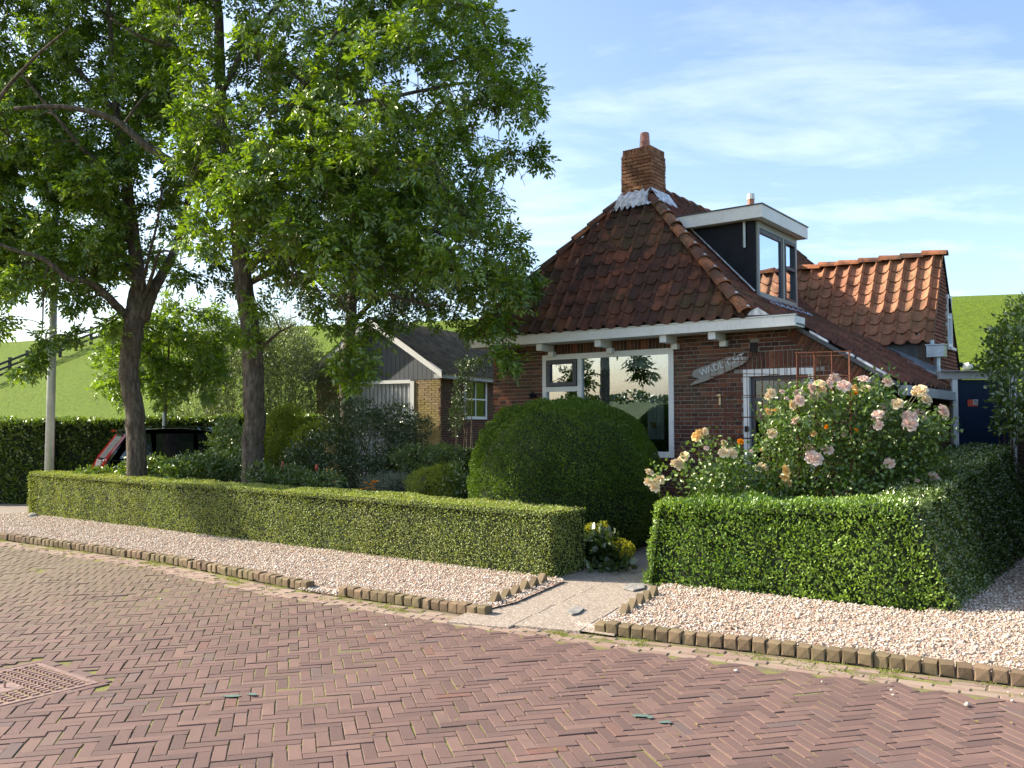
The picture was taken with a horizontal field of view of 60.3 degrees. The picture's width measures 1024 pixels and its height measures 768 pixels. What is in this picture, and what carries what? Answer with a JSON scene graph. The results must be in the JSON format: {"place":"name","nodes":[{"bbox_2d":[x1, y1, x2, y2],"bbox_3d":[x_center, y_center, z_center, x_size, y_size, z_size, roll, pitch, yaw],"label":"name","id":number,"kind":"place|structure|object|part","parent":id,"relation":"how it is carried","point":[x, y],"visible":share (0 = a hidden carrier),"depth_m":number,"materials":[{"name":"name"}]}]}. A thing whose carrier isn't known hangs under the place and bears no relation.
{"place":"outdoors","nodes":[
{"label":"outdoors","id":0,"kind":"place"},
{"bbox_2d":[0,503,28,513],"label":"driveway","id":1,"kind":"structure","parent":0,"point":[5,508],"depth_m":17.79,"materials":[{"name":"beige concrete"}]},
{"bbox_2d":[0,512,563,607],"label":"gravel","id":2,"kind":"structure","parent":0,"point":[71,524],"depth_m":10.66,"materials":[{"name":"beige gravel"}]},
{"bbox_2d":[28,513,38,516],"bbox_3d":[-8.583,2.372,15.819,0.173,0.130,0.176,1,-3,-27],"label":"boulder","id":3,"kind":"object","parent":2,"relation":"on","point":[33,514],"visible":0.52,"depth_m":15.76,"materials":[{"name":"grey stone"}]},
{"bbox_2d":[302,316,492,486],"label":"garage","id":4,"kind":"structure","parent":0,"point":[418,368],"depth_m":24.06,"materials":[{"name":"brick"}]},
{"bbox_2d":[354,383,409,486],"bbox_3d":[-3.518,1.399,24.076,1.995,2.800,0.038,-1,-3,28],"label":"garage door","id":5,"kind":"structure","parent":4,"relation":"in","point":[383,393],"depth_m":24.12,"materials":[{"name":"grey metal"}]},
{"bbox_2d":[463,381,486,418],"bbox_3d":[-1.034,0.434,24.807,0.060,1.120,1.240,-1,-3,28],"label":"side window","id":6,"kind":"structure","parent":4,"relation":"in","point":[479,407],"depth_m":24.93,"materials":[{"name":"white paint"}]},
{"bbox_2d":[0,540,1023,767],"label":"street","id":7,"kind":"structure","parent":0,"point":[270,690],"depth_m":5.44,"materials":[{"name":"brick"}]},
{"bbox_2d":[0,663,98,706],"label":"drain cover","id":8,"kind":"object","parent":7,"relation":"on","point":[8,688],"visible":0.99,"depth_m":5.69,"materials":[{"name":"metal"}]},
{"bbox_2d":[4,569,1015,763],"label":"fallen leaves","id":9,"kind":"object","parent":7,"relation":"on","point":[525,678],"visible":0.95,"depth_m":6.19,"materials":[{"name":"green plant"}]},
{"bbox_2d":[0,532,1023,686],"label":"kerb","id":10,"kind":"structure","parent":7,"relation":"on","point":[886,660],"depth_m":6.81,"materials":[{"name":"brick"}]},
{"bbox_2d":[0,539,1023,697],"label":"gutter grass","id":11,"kind":"structure","parent":7,"relation":"on","point":[548,631],"depth_m":6.96,"materials":[{"name":"green plant"}]},
{"bbox_2d":[9,547,1023,705],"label":"loose gravel","id":12,"kind":"structure","parent":7,"relation":"on","point":[967,703],"depth_m":5.95,"materials":[{"name":"beige gravel"}]},
{"bbox_2d":[0,294,1023,420],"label":"dike","id":13,"kind":"structure","parent":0,"point":[75,371],"depth_m":55.15,"materials":[{"name":"green plant"}]},
{"bbox_2d":[0,321,156,378],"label":"paddock fence","id":14,"kind":"object","parent":13,"relation":"on","point":[25,354],"visible":0.18,"depth_m":67.57,"materials":[{"name":"wood"}]},
{"bbox_2d":[959,362,972,369],"bbox_3d":[19.941,-0.779,38.815,0.763,0.447,0.361,0,-3,0],"label":"sheep","id":15,"kind":"object","parent":13,"relation":"on","point":[966,366],"visible":0.65,"depth_m":38.71},
{"bbox_2d":[13,541,1010,684],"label":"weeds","id":16,"kind":"object","parent":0,"point":[588,625],"visible":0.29,"depth_m":7.20,"materials":[{"name":"green plant"}]},
{"bbox_2d":[297,587,338,594],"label":"gravel","id":17,"kind":"structure","parent":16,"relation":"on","point":[322,590],"depth_m":8.79,"materials":[{"name":"beige gravel"}]},
{"bbox_2d":[0,0,1023,342],"label":"sky","id":18,"kind":"structure","parent":0,"point":[878,127],"materials":[{"name":"blue"}]},
{"bbox_2d":[5,540,1023,687],"bbox_3d":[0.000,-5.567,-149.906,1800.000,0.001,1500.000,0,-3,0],"label":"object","id":19,"kind":"structure","parent":0,"point":[613,636],"depth_m":6.81,"materials":[{"name":"green plant"}]},
{"bbox_2d":[447,545,659,635],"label":"path","id":20,"kind":"structure","parent":0,"point":[573,597],"depth_m":8.15,"materials":[{"name":"beige concrete"}]},
{"bbox_2d":[332,486,924,612],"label":"garden soil","id":21,"kind":"structure","parent":0,"point":[644,543],"depth_m":12.63,"materials":[{"name":"brown soil"}]},
{"bbox_2d":[44,143,58,471],"bbox_3d":[-8.666,-0.985,16.622,0.320,6.880,1.235,1,-3,-22],"label":"lamp post","id":22,"kind":"object","parent":21,"relation":"on","point":[50,425],"visible":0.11,"depth_m":16.95,"materials":[{"name":"metal"}]},
{"bbox_2d":[0,0,235,479],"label":"ash tree","id":23,"kind":"object","parent":21,"relation":"on","point":[73,174],"visible":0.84,"depth_m":14.93,"materials":[{"name":"green plant"}]},
{"bbox_2d":[74,449,232,480],"bbox_3d":[-6.441,1.779,15.633,3.675,1.277,1.283,-1,-3,27],"label":"leafy bush","id":24,"kind":"object","parent":21,"relation":"on","point":[179,465],"visible":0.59,"depth_m":15.08,"materials":[{"name":"green plant"}]},
{"bbox_2d":[0,411,323,503],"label":"back hedge","id":25,"kind":"object","parent":21,"relation":"on","point":[83,441],"visible":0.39,"depth_m":19.03,"materials":[{"name":"green plant"}]},
{"bbox_2d":[83,287,241,427],"bbox_3d":[-7.335,0.211,18.652,3.728,4.689,2.732,-1,-3,25],"label":"young tree","id":26,"kind":"object","parent":21,"relation":"on","point":[162,374],"visible":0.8,"depth_m":18.30,"materials":[{"name":"green plant"}]},
{"bbox_2d":[92,426,305,486],"bbox_3d":[-6.320,1.682,17.939,3.985,1.661,1.818,2,-3,-31],"label":"parked car","id":27,"kind":"object","parent":21,"relation":"on","point":[170,441],"visible":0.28,"depth_m":17.04,"materials":[{"name":"black paint"}]},
{"bbox_3d":[-7.754,1.204,17.111,0.336,0.467,1.152,2,-3,-31],"label":"rear window","id":28,"kind":"part","parent":27,"relation":"part of","materials":[{"name":"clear glass"}]},
{"bbox_3d":[-7.113,1.178,16.687,0.605,0.467,0.129,2,-3,-31],"label":"side window","id":29,"kind":"part","parent":27,"relation":"part of","materials":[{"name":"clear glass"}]},
{"bbox_3d":[-6.509,1.196,17.045,0.688,0.467,0.129,2,-3,-31],"label":"side window","id":30,"kind":"part","parent":27,"relation":"part of","materials":[{"name":"black glass"}]},
{"bbox_3d":[-5.761,1.217,17.488,0.902,0.467,0.129,2,-3,-31],"label":"side window","id":31,"kind":"part","parent":27,"relation":"part of","materials":[{"name":"black glass"}]},
{"bbox_2d":[199,413,243,482],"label":"side bush","id":32,"kind":"object","parent":21,"relation":"on","point":[232,454],"visible":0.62,"depth_m":15.83,"materials":[{"name":"green plant"}]},
{"bbox_2d":[155,305,335,429],"bbox_3d":[-7.156,0.250,24.371,4.500,5.177,4.245,0,-3,0],"label":"tall shrub","id":33,"kind":"object","parent":21,"relation":"on","point":[270,350],"visible":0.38,"depth_m":23.97,"materials":[{"name":"green plant"}]},
{"bbox_2d":[263,402,307,485],"bbox_3d":[-4.590,1.417,17.659,0.920,2.188,1.208,0,-3,0],"label":"golden conifer","id":34,"kind":"object","parent":21,"relation":"on","point":[286,419],"visible":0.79,"depth_m":17.55,"materials":[{"name":"green plant"}]},
{"bbox_2d":[13,0,561,483],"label":"ash tree","id":35,"kind":"object","parent":21,"relation":"on","point":[335,160],"visible":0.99,"depth_m":12.90,"materials":[{"name":"green plant"}]},
{"bbox_2d":[26,470,586,577],"bbox_3d":[-4.050,1.862,13.187,11.722,0.848,0.866,-2,-3,36],"label":"clipped hedge","id":36,"kind":"object","parent":21,"relation":"on","point":[521,537],"visible":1,"depth_m":11.50,"materials":[{"name":"green plant"}]},
{"bbox_2d":[288,418,340,486],"bbox_3d":[-3.804,1.554,17.116,1.138,1.862,0.902,1,-3,-28],"label":"dwarf conifer","id":37,"kind":"object","parent":21,"relation":"on","point":[310,424],"visible":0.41,"depth_m":16.96,"materials":[{"name":"green plant"}]},
{"bbox_2d":[239,440,470,498],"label":"border plants","id":38,"kind":"object","parent":21,"relation":"on","point":[307,475],"visible":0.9,"depth_m":14.50,"materials":[{"name":"green plant"}]},
{"bbox_2d":[281,461,317,486],"bbox_3d":[-3.550,1.779,14.733,0.624,0.976,0.057,0,-3,0],"label":"red hot poker","id":39,"kind":"object","parent":38,"relation":"attached to","point":[316,467],"visible":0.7,"depth_m":14.73,"materials":[{"name":"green plant"}]},
{"bbox_2d":[278,394,435,492],"bbox_3d":[-2.859,1.290,16.268,2.783,2.320,2.352,3,-4,-42],"label":"dark shrub","id":40,"kind":"object","parent":21,"relation":"on","point":[343,458],"visible":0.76,"depth_m":16.21,"materials":[{"name":"green plant"}]},
{"bbox_2d":[361,480,377,490],"bbox_3d":[-2.153,1.724,13.333,0.308,0.550,0.274,0,-3,0],"label":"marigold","id":41,"kind":"object","parent":21,"relation":"on","point":[372,486],"visible":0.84,"depth_m":13.28,"materials":[{"name":"orange plant"}]},
{"bbox_2d":[249,134,496,489],"bbox_3d":[-3.358,-1.742,20.805,6.136,8.827,5.519,1,-3,-19],"label":"garden tree","id":42,"kind":"object","parent":21,"relation":"on","point":[407,306],"visible":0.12,"depth_m":20.19,"materials":[{"name":"green plant"}]},
{"bbox_2d":[357,470,429,493],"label":"silver plant","id":43,"kind":"object","parent":21,"relation":"on","point":[386,479],"visible":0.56,"depth_m":14.05,"materials":[{"name":"green plant"}]},
{"bbox_2d":[402,460,463,496],"bbox_3d":[-1.210,1.748,13.561,0.916,1.136,1.054,-2,-3,36],"label":"golden cushion","id":44,"kind":"object","parent":21,"relation":"on","point":[432,476],"visible":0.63,"depth_m":13.41,"materials":[{"name":"green plant"}]},
{"bbox_2d":[386,447,479,498],"bbox_3d":[-1.632,1.949,18.816,2.079,1.289,0.759,0,-3,0],"label":"dark hedge","id":45,"kind":"object","parent":21,"relation":"on","point":[467,467],"visible":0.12,"depth_m":18.59,"materials":[{"name":"green plant"}]},
{"bbox_2d":[446,353,491,447],"bbox_3d":[-1.187,0.967,22.307,1.272,3.536,0.897,2,-3,-31],"label":"climbing rose","id":46,"kind":"object","parent":21,"relation":"on","point":[458,401],"visible":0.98,"depth_m":22.17,"materials":[{"name":"green plant"}]},
{"bbox_2d":[489,573,547,603],"bbox_3d":[0.078,2.046,8.633,0.070,0.218,1.311,-1,-3,25],"label":"sawtooth edging","id":47,"kind":"object","parent":21,"relation":"on","point":[495,596],"visible":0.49,"depth_m":8.55,"materials":[{"name":"brick"}]},
{"bbox_2d":[466,395,661,552],"bbox_3d":[0.726,1.211,12.094,2.701,2.124,2.602,0,-3,0],"label":"yew ball","id":48,"kind":"object","parent":21,"relation":"on","point":[590,458],"visible":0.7,"depth_m":11.24,"materials":[{"name":"green plant"}]},
{"bbox_2d":[584,520,607,535],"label":"lime flower stems","id":49,"kind":"object","parent":21,"relation":"on","point":[588,526],"visible":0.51,"depth_m":10.60,"materials":[{"name":"yellow plant"}]},
{"bbox_2d":[584,522,637,573],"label":"broadleaf plant","id":50,"kind":"object","parent":21,"relation":"on","point":[599,554],"visible":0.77,"depth_m":10.12,"materials":[{"name":"green plant"}]},
{"bbox_2d":[612,536,635,562],"bbox_3d":[1.269,1.979,10.358,0.412,0.369,0.499,0,-3,0],"label":"lady mantle","id":51,"kind":"object","parent":21,"relation":"on","point":[625,546],"visible":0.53,"depth_m":10.29,"materials":[{"name":"yellow plant"}]},
{"bbox_2d":[618,585,658,615],"bbox_3d":[1.163,2.019,8.033,0.071,0.211,1.090,-1,-3,25],"label":"sawtooth edging","id":52,"kind":"object","parent":21,"relation":"on","point":[640,598],"visible":0.49,"depth_m":8.00,"materials":[{"name":"brick"}]},
{"bbox_2d":[462,132,955,533],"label":"brick house","id":53,"kind":"structure","parent":21,"relation":"on","point":[657,296],"depth_m":13.88,"materials":[{"name":"red brick"}]},
{"bbox_2d":[542,348,674,457],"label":"front window","id":54,"kind":"structure","parent":53,"relation":"in","point":[651,360],"depth_m":14.19,"materials":[{"name":"white paint"}]},
{"bbox_2d":[690,353,748,385],"bbox_3d":[3.031,-0.210,12.917,0.936,0.449,0.048,-2,-3,37],"label":"wooden sign","id":55,"kind":"object","parent":53,"relation":"attached to","point":[719,367],"visible":0.92,"depth_m":12.93,"materials":[{"name":"grey wood"}]},
{"bbox_2d":[751,374,808,494],"bbox_3d":[3.791,1.056,12.418,0.850,2.355,0.040,-2,-3,37],"label":"front door","id":56,"kind":"structure","parent":53,"relation":"in","point":[758,381],"depth_m":12.60,"materials":[{"name":"paint"}]},
{"bbox_2d":[710,356,778,487],"bbox_3d":[2.872,0.926,10.900,0.647,2.508,0.612,1,-3,-11],"label":"plant support","id":57,"kind":"object","parent":21,"relation":"on","point":[731,395],"visible":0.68,"depth_m":10.92,"materials":[{"name":"metal"}]},
{"bbox_2d":[641,490,956,612],"bbox_3d":[2.795,1.568,8.896,3.051,1.046,1.284,-1,-3,28],"label":"privet hedge","id":58,"kind":"object","parent":21,"relation":"on","point":[858,550],"visible":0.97,"depth_m":8.52,"materials":[{"name":"green plant"}]},
{"bbox_2d":[644,362,963,502],"bbox_3d":[3.272,0.900,9.850,3.779,2.267,1.600,0,-3,0],"label":"rose bush","id":59,"kind":"object","parent":21,"relation":"on","point":[929,427],"visible":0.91,"depth_m":9.45,"materials":[{"name":"green plant"}]},
{"bbox_2d":[773,363,834,495],"bbox_3d":[3.729,0.976,11.256,0.592,2.442,0.559,0,-3,-6],"label":"plant support","id":60,"kind":"object","parent":21,"relation":"on","point":[804,364],"visible":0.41,"depth_m":11.32,"materials":[{"name":"metal"}]},
{"bbox_2d":[795,351,852,496],"bbox_3d":[3.492,0.891,9.829,0.590,2.474,0.558,-1,-3,20],"label":"plant support","id":61,"kind":"object","parent":21,"relation":"on","point":[815,375],"visible":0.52,"depth_m":9.65,"materials":[{"name":"metal"}]},
{"bbox_2d":[797,250,961,437],"bbox_3d":[6.289,-0.011,16.053,3.387,4.880,2.520,-2,-3,37],"label":"brick annex","id":62,"kind":"object","parent":21,"relation":"on","point":[901,304],"visible":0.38,"depth_m":15.30,"materials":[{"name":"orange tile"}]},
{"bbox_2d":[945,294,956,350],"bbox_3d":[7.688,-1.073,15.475,0.110,0.975,0.400,-2,-3,37],"label":"gable window","id":63,"kind":"structure","parent":62,"relation":"in","point":[949,325],"depth_m":15.47,"materials":[{"name":"white paint"}]},
{"bbox_2d":[870,442,1023,612],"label":"side hedge","id":64,"kind":"object","parent":21,"relation":"on","point":[968,512],"visible":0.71,"depth_m":9.38,"materials":[{"name":"green plant"}]},
{"bbox_2d":[932,370,1023,484],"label":"side passage","id":65,"kind":"object","parent":21,"relation":"on","point":[972,414],"visible":0.21,"depth_m":13.74,"materials":[{"name":"white paint"}]},
{"bbox_2d":[958,380,1009,453],"bbox_3d":[7.346,1.110,13.717,0.819,2.353,0.070,0,-3,0],"label":"door","id":66,"kind":"structure","parent":65,"relation":"in","point":[974,419],"depth_m":13.74,"materials":[{"name":"blue paint"}]},
{"bbox_2d":[969,292,1023,503],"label":"hanging shrub","id":67,"kind":"object","parent":21,"relation":"on","point":[1009,369],"visible":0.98,"depth_m":12.51,"materials":[{"name":"green plant"}]},
{"bbox_2d":[593,558,1023,673],"bbox_3d":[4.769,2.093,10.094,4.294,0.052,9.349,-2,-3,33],"label":"gravel","id":68,"kind":"structure","parent":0,"point":[837,615],"depth_m":7.33,"materials":[{"name":"beige gravel"}]}
]}

